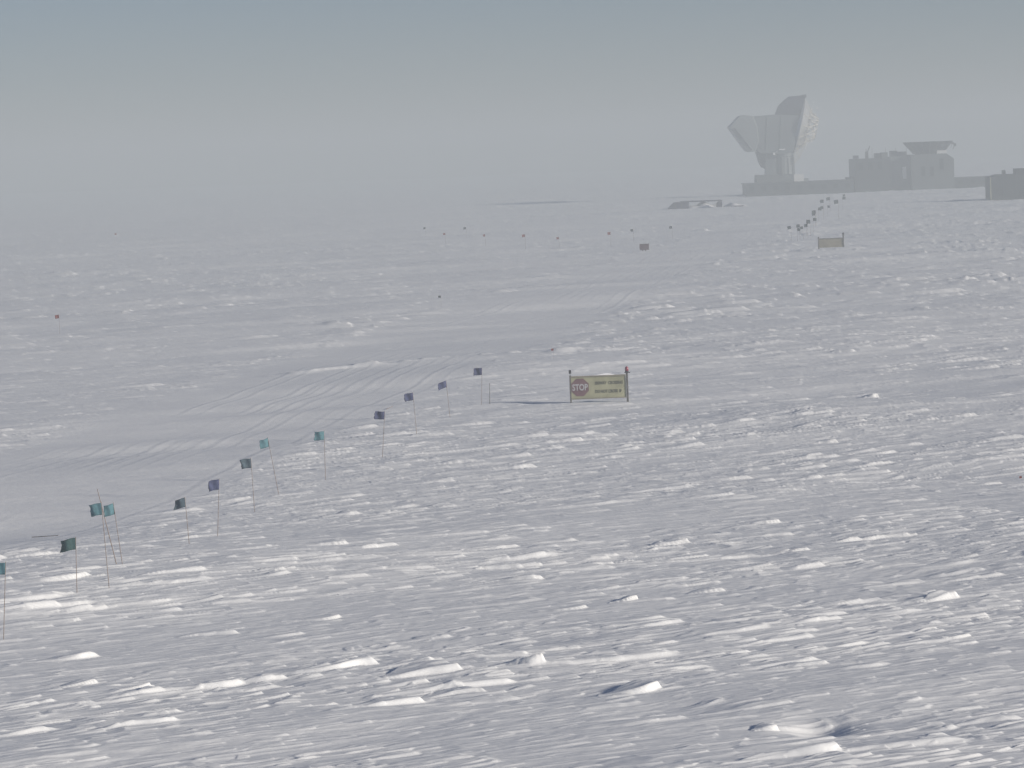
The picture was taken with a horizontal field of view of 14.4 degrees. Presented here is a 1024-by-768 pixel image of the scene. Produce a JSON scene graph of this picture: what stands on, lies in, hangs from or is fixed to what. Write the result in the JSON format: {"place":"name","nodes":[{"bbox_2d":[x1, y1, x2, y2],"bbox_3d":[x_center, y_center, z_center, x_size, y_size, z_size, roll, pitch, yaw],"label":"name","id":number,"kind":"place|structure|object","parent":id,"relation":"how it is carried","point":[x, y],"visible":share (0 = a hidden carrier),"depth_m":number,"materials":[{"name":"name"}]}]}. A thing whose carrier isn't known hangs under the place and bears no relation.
{"place":"outdoors","nodes":[
{"label":"outdoors","id":0,"kind":"place"},
{"bbox_2d":[0,155,1023,767],"bbox_3d":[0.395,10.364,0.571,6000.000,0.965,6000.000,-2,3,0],"label":"snow ground","id":1,"kind":"structure","parent":0,"point":[770,515],"depth_m":136.32,"materials":[{"name":"white snow"}]},
{"bbox_2d":[0,562,5,639],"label":"marker flag","id":2,"kind":"object","parent":1,"relation":"on","point":[2,568],"visible":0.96,"depth_m":92.22,"materials":[{"name":"teal fabric"}]},
{"bbox_2d":[60,537,76,584],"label":"marker flag","id":3,"kind":"object","parent":1,"relation":"on","point":[68,544],"visible":0.97,"depth_m":100.11,"materials":[{"name":"green fabric"}]},
{"bbox_2d":[89,502,108,584],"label":"marker flag","id":4,"kind":"object","parent":1,"relation":"on","point":[96,509],"visible":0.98,"depth_m":100.87,"materials":[{"name":"teal fabric"}]},
{"bbox_2d":[97,489,116,563],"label":"bare pole","id":5,"kind":"object","parent":1,"relation":"on","point":[107,528],"visible":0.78,"depth_m":106.82,"materials":[{"name":"brown wood"}]},
{"bbox_2d":[104,503,122,563],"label":"marker flag","id":6,"kind":"object","parent":1,"relation":"on","point":[109,509],"visible":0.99,"depth_m":106.52,"materials":[{"name":"teal fabric"}]},
{"bbox_2d":[174,498,188,539],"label":"marker flag","id":7,"kind":"object","parent":1,"relation":"on","point":[180,503],"visible":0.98,"depth_m":114.65,"materials":[{"name":"fabric"}]},
{"bbox_2d":[208,479,218,535],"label":"marker flag","id":8,"kind":"object","parent":1,"relation":"on","point":[213,485],"visible":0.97,"depth_m":118.38,"materials":[{"name":"blue fabric"}]},
{"bbox_2d":[240,458,254,511],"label":"marker flag","id":9,"kind":"object","parent":1,"relation":"on","point":[245,463],"visible":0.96,"depth_m":127.34,"materials":[{"name":"fabric"}]},
{"bbox_2d":[259,437,278,493],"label":"marker flag","id":10,"kind":"object","parent":1,"relation":"on","point":[264,443],"visible":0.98,"depth_m":131.90,"materials":[{"name":"teal fabric"}]},
{"bbox_2d":[314,431,325,479],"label":"marker flag","id":11,"kind":"object","parent":1,"relation":"on","point":[319,436],"visible":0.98,"depth_m":136.84,"materials":[{"name":"teal fabric"}]},
{"bbox_2d":[374,411,384,456],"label":"marker flag","id":12,"kind":"object","parent":1,"relation":"on","point":[379,415],"visible":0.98,"depth_m":146.59,"materials":[{"name":"blue fabric"}]},
{"bbox_2d":[404,393,416,433],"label":"marker flag","id":13,"kind":"object","parent":1,"relation":"on","point":[408,396],"visible":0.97,"depth_m":158.96,"materials":[{"name":"blue fabric"}]},
{"bbox_2d":[438,381,449,414],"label":"marker flag","id":14,"kind":"object","parent":1,"relation":"on","point":[442,385],"visible":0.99,"depth_m":170.66,"materials":[{"name":"blue fabric"}]},
{"bbox_2d":[473,368,481,404],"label":"marker flag","id":15,"kind":"object","parent":1,"relation":"on","point":[477,371],"visible":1,"depth_m":177.09,"materials":[{"name":"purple fabric"}]},
{"bbox_2d":[569,366,629,402],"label":"stop sign","id":16,"kind":"object","parent":1,"relation":"on","point":[598,386],"visible":1,"depth_m":176.63,"materials":[{"name":"yellow fabric"}]},
{"bbox_2d":[639,244,648,250],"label":"board","id":17,"kind":"object","parent":1,"relation":"on","point":[645,247],"visible":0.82,"depth_m":442.60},
{"bbox_2d":[668,202,688,208],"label":"tarped cargo","id":18,"kind":"object","parent":1,"relation":"on","point":[679,205],"visible":1,"depth_m":767.54},
{"bbox_2d":[662,200,747,209],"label":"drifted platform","id":19,"kind":"structure","parent":1,"relation":"on","point":[702,204],"depth_m":770.60,"materials":[{"name":"white"}]},
{"bbox_2d":[741,179,854,196],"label":"building","id":20,"kind":"structure","parent":1,"relation":"on","point":[799,187],"depth_m":947.07,"materials":[{"name":"grey metal"}]},
{"bbox_2d":[727,94,818,182],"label":"radio telescope","id":21,"kind":"object","parent":20,"relation":"on","point":[777,140],"visible":1,"depth_m":948.78,"materials":[{"name":"grey metal"}]},
{"bbox_2d":[794,174,808,181],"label":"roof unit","id":22,"kind":"structure","parent":20,"relation":"on","point":[798,177],"depth_m":951.93,"materials":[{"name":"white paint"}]},
{"bbox_2d":[818,233,843,248],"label":"board","id":23,"kind":"object","parent":1,"relation":"on","point":[829,242],"visible":0.81,"depth_m":420.04,"materials":[{"name":"brown wood"}]},
{"bbox_2d":[845,140,955,191],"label":"observatory building","id":24,"kind":"structure","parent":1,"relation":"on","point":[928,165],"depth_m":950.94,"materials":[{"name":"grey metal"}]},
{"bbox_2d":[902,167,906,178],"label":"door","id":25,"kind":"structure","parent":24,"relation":"in","point":[903,168],"depth_m":952.27,"materials":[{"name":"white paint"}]},
{"bbox_2d":[954,176,986,187],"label":"building","id":26,"kind":"structure","parent":1,"relation":"on","point":[970,182],"depth_m":954.06,"materials":[{"name":"grey metal"}]},
{"bbox_2d":[985,168,1023,199],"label":"dark hut","id":27,"kind":"object","parent":1,"relation":"on","point":[1003,186],"visible":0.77,"depth_m":724.32,"materials":[{"name":"grey metal"}]},
{"bbox_2d":[0,0,1023,193],"label":"sky","id":28,"kind":"structure","parent":0,"point":[95,95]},
{"bbox_2d":[716,201,721,206],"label":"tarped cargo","id":29,"kind":"object","parent":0,"point":[718,203],"visible":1,"depth_m":767.55}
]}

